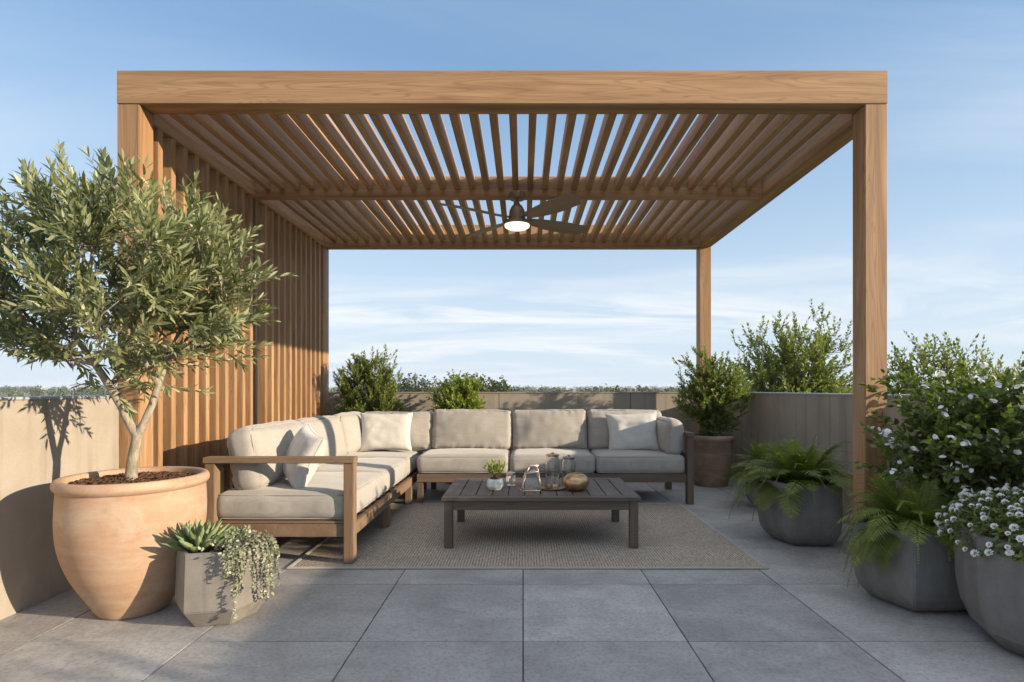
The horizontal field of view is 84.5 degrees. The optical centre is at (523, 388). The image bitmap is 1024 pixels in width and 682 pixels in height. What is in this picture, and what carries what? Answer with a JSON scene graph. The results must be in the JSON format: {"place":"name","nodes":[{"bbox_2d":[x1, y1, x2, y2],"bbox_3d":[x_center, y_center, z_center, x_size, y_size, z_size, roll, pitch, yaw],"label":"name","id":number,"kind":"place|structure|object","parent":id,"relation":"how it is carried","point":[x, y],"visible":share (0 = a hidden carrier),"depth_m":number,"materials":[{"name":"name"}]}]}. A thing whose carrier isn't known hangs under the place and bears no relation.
{"place":"outdoors","nodes":[
{"label":"outdoors","id":0,"kind":"place"},
{"bbox_2d":[0,390,664,396],"bbox_3d":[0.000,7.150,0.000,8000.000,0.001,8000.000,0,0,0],"label":"ground","id":1,"kind":"structure","parent":0,"point":[24,394],"depth_m":704.88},
{"bbox_2d":[396,373,417,391],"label":"distant tree","id":2,"kind":"object","parent":1,"relation":"on","point":[406,386],"visible":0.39,"depth_m":168.85,"materials":[{"name":"green plant"}]},
{"bbox_2d":[409,374,437,391],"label":"distant tree","id":3,"kind":"object","parent":1,"relation":"on","point":[422,383],"visible":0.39,"depth_m":164.00,"materials":[{"name":"green plant"}]},
{"bbox_2d":[438,373,453,391],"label":"distant tree","id":4,"kind":"object","parent":1,"relation":"on","point":[446,380],"visible":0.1,"depth_m":149.49,"materials":[{"name":"green plant"}]},
{"bbox_2d":[0,383,901,396],"bbox_3d":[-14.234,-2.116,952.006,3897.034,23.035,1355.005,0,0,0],"label":"treeline","id":5,"kind":"object","parent":1,"relation":"on","point":[34,391],"visible":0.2,"depth_m":451.31,"materials":[{"name":"green plant"}]},
{"bbox_2d":[461,372,497,391],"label":"distant tree","id":6,"kind":"object","parent":1,"relation":"on","point":[484,388],"visible":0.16,"depth_m":138.95,"materials":[{"name":"green plant"}]},
{"bbox_2d":[486,375,515,391],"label":"distant tree","id":7,"kind":"object","parent":1,"relation":"on","point":[499,387],"visible":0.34,"depth_m":143.67,"materials":[{"name":"green plant"}]},
{"bbox_2d":[720,298,852,392],"bbox_3d":[4.661,2.782,9.689,2.622,8.738,2.480,0,0,-23],"label":"tree","id":8,"kind":"object","parent":1,"relation":"on","point":[792,366],"visible":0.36,"depth_m":9.23,"materials":[{"name":"green plant"}]},
{"bbox_2d":[887,330,1023,393],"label":"tree","id":9,"kind":"object","parent":1,"relation":"on","point":[946,362],"visible":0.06,"depth_m":7.16,"materials":[{"name":"green plant"}]},
{"bbox_2d":[976,349,1022,392],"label":"tree","id":10,"kind":"object","parent":1,"relation":"on","point":[995,370],"visible":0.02,"depth_m":5.57,"materials":[{"name":"green plant"}]},
{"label":"building base","id":11,"kind":"structure","parent":1,"relation":"on","visible":0},
{"bbox_2d":[0,395,118,619],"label":"parapet wall","id":12,"kind":"structure","parent":11,"relation":"on","point":[45,441],"depth_m":3.02,"materials":[{"name":"paint"}]},
{"bbox_2d":[335,569,712,681],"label":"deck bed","id":13,"kind":"object","parent":11,"relation":"on","point":[523,632],"visible":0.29,"depth_m":2.65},
{"bbox_2d":[329,392,730,475],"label":"parapet wall","id":14,"kind":"structure","parent":11,"relation":"on","point":[663,404],"depth_m":7.45,"materials":[{"name":"beige concrete"}]},
{"bbox_2d":[731,392,1023,526],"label":"parapet wall","id":15,"kind":"structure","parent":11,"relation":"on","point":[826,418],"depth_m":5.45,"materials":[{"name":"concrete"}]},
{"bbox_2d":[0,476,1023,681],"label":"paving","id":16,"kind":"structure","parent":0,"point":[797,613],"depth_m":2.68,"materials":[{"name":"grey tile"}]},
{"bbox_2d":[0,140,297,619],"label":"potted olive tree","id":17,"kind":"object","parent":16,"relation":"on","point":[116,560],"visible":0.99,"depth_m":2.73,"materials":[{"name":"green plant"}]},
{"bbox_2d":[159,518,281,626],"bbox_3d":[-1.528,0.903,2.855,0.537,0.495,0.462,0,0,0],"label":"potted succulent","id":18,"kind":"object","parent":16,"relation":"on","point":[223,574],"visible":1,"depth_m":2.72,"materials":[{"name":"grey concrete"}]},
{"bbox_2d":[203,411,432,563],"bbox_3d":[-1.534,0.697,5.080,1.103,0.907,2.840,0,0,0],"label":"sofa","id":19,"kind":"object","parent":16,"relation":"on","point":[348,492],"visible":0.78,"depth_m":3.77,"materials":[{"name":"beige fabric"}]},
{"bbox_2d":[283,424,325,487],"bbox_3d":[-1.575,0.485,4.030,0.180,0.405,0.445,29,-7,-35],"label":"throw pillow","id":20,"kind":"object","parent":19,"relation":"on","point":[307,440],"visible":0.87,"depth_m":3.88,"materials":[{"name":"fabric"}]},
{"bbox_2d":[358,413,412,451],"bbox_3d":[-1.465,0.460,6.020,0.565,0.425,0.162,0,-17,-5],"label":"throw pillow","id":21,"kind":"object","parent":19,"relation":"on","point":[385,431],"visible":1,"depth_m":5.96,"materials":[{"name":"fabric"}]},
{"bbox_2d":[323,343,407,413],"bbox_3d":[-1.933,0.298,6.968,0.959,1.704,0.817,0,0,41],"label":"potted shrub","id":22,"kind":"object","parent":16,"relation":"on","point":[384,385],"visible":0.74,"depth_m":6.87,"materials":[{"name":"green plant"}]},
{"bbox_2d":[425,369,486,483],"bbox_3d":[-0.818,0.446,7.001,0.772,1.408,0.784,0,0,0],"label":"potted shrub","id":23,"kind":"object","parent":16,"relation":"on","point":[467,398],"visible":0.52,"depth_m":6.88,"materials":[{"name":"green plant"}]},
{"bbox_2d":[117,71,887,519],"bbox_3d":[-0.136,-0.462,5.457,5.020,3.223,3.585,0,0,0],"label":"pergola","id":24,"kind":"object","parent":16,"relation":"on","point":[275,157],"visible":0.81,"depth_m":4.30,"materials":[{"name":"brown wood"}]},
{"bbox_2d":[439,191,586,236],"bbox_3d":[-0.041,-1.623,5.158,1.231,0.332,1.106,0,0,8],"label":"ceiling fan","id":25,"kind":"object","parent":24,"relation":"hanging from","point":[517,220],"visible":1,"depth_m":5.09,"materials":[{"name":"brown metal"}]},
{"bbox_2d":[286,503,768,568],"bbox_3d":[0.029,1.143,4.599,3.067,0.012,2.042,0,0,0],"label":"rug","id":26,"kind":"object","parent":16,"relation":"on","point":[670,536],"visible":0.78,"depth_m":4.16,"materials":[{"name":"grey fabric"}]},
{"bbox_2d":[441,478,641,547],"bbox_3d":[0.130,0.956,4.450,1.424,0.366,0.900,0,0,0],"label":"coffee table","id":27,"kind":"object","parent":26,"relation":"on","point":[613,495],"visible":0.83,"depth_m":4.03,"materials":[{"name":"grey wood"}]},
{"bbox_2d":[483,459,507,489],"bbox_3d":[-0.215,0.654,4.314,0.173,0.237,0.186,0,0,14],"label":"potted plant","id":28,"kind":"object","parent":27,"relation":"on","point":[494,482],"visible":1,"depth_m":4.29,"materials":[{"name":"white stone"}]},
{"bbox_2d":[506,470,515,485],"bbox_3d":[-0.100,0.714,4.520,0.080,0.117,0.080,0,0,0],"label":"glass jar","id":29,"kind":"object","parent":27,"relation":"on","point":[510,478],"visible":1,"depth_m":4.49,"materials":[{"name":"white"}]},
{"bbox_2d":[519,465,541,490],"bbox_3d":[0.055,0.676,4.300,0.157,0.193,0.117,0,0,-7],"label":"lantern","id":30,"kind":"object","parent":27,"relation":"on","point":[531,480],"visible":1,"depth_m":4.26,"materials":[{"name":"clear glass"}]},
{"bbox_2d":[541,485,565,490],"bbox_3d":[0.225,0.765,4.360,0.216,0.014,0.216,0,0,0],"label":"tray","id":31,"kind":"object","parent":27,"relation":"on","point":[557,488],"visible":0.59,"depth_m":4.31,"materials":[{"name":"brown wood"}]},
{"bbox_2d":[546,484,552,488],"bbox_3d":[0.200,0.746,4.315,0.056,0.032,0.056,0,0,0],"label":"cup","id":32,"kind":"object","parent":31,"relation":"on","point":[549,486],"visible":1,"depth_m":4.29,"materials":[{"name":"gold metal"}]},
{"bbox_2d":[546,452,559,486],"bbox_3d":[0.232,0.630,4.430,0.110,0.262,0.110,0,0,0],"label":"glass jar","id":33,"kind":"object","parent":31,"relation":"on","point":[552,468],"visible":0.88,"depth_m":4.38,"materials":[{"name":"clear glass"}]},
{"bbox_2d":[562,455,574,485],"bbox_3d":[0.360,0.646,4.440,0.104,0.252,0.104,0,0,0],"label":"glass jar","id":34,"kind":"object","parent":27,"relation":"on","point":[568,464],"visible":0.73,"depth_m":4.40,"materials":[{"name":"white"}]},
{"bbox_2d":[563,472,588,490],"bbox_3d":[0.404,0.709,4.301,0.202,0.128,0.202,0,0,0],"label":"bowl","id":35,"kind":"object","parent":27,"relation":"on","point":[575,481],"visible":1,"depth_m":4.23,"materials":[{"name":"gold metal"}]},
{"bbox_2d":[417,409,694,504],"bbox_3d":[0.316,0.687,6.045,2.771,0.926,0.930,0,0,0],"label":"sofa","id":36,"kind":"object","parent":16,"relation":"on","point":[468,443],"visible":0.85,"depth_m":5.86,"materials":[{"name":"beige fabric"}]},
{"bbox_2d":[605,411,660,450],"bbox_3d":[1.170,0.465,6.015,0.555,0.435,0.160,-3,-17,4],"label":"throw pillow","id":37,"kind":"object","parent":36,"relation":"on","point":[633,432],"visible":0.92,"depth_m":5.95,"materials":[{"name":"fabric"}]},
{"bbox_2d":[671,343,754,486],"bbox_3d":[2.281,0.300,6.778,1.022,1.700,0.769,0,0,0],"label":"potted shrub","id":38,"kind":"object","parent":16,"relation":"on","point":[713,452],"visible":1,"depth_m":6.62,"materials":[{"name":"green plant"}]},
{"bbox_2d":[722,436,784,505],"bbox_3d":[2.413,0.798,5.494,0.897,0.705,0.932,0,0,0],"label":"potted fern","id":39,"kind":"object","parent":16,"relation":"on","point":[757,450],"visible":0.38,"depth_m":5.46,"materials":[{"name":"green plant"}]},
{"bbox_2d":[726,434,852,545],"bbox_3d":[2.131,0.742,4.297,1.013,0.816,1.090,0,0,-29],"label":"potted fern","id":40,"kind":"object","parent":16,"relation":"on","point":[798,499],"visible":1,"depth_m":4.09,"materials":[{"name":"grey concrete"}]},
{"bbox_2d":[831,461,984,611],"bbox_3d":[2.128,0.777,3.064,0.845,0.745,0.852,0,0,0],"label":"potted fern","id":41,"kind":"object","parent":16,"relation":"on","point":[903,556],"visible":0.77,"depth_m":2.90,"materials":[{"name":"grey concrete"}]},
{"bbox_2d":[852,359,1023,507],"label":"flowering shrub","id":42,"kind":"object","parent":16,"relation":"on","point":[955,426],"visible":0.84,"depth_m":3.07,"materials":[{"name":"green plant"}]},
{"bbox_2d":[934,483,1023,655],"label":"potted flowers","id":43,"kind":"object","parent":16,"relation":"on","point":[989,562],"visible":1,"depth_m":2.44,"materials":[{"name":"grey concrete"}]},
{"bbox_2d":[0,0,1023,389],"label":"sky","id":44,"kind":"structure","parent":0,"point":[955,68],"materials":[{"name":"blue"}]}
]}

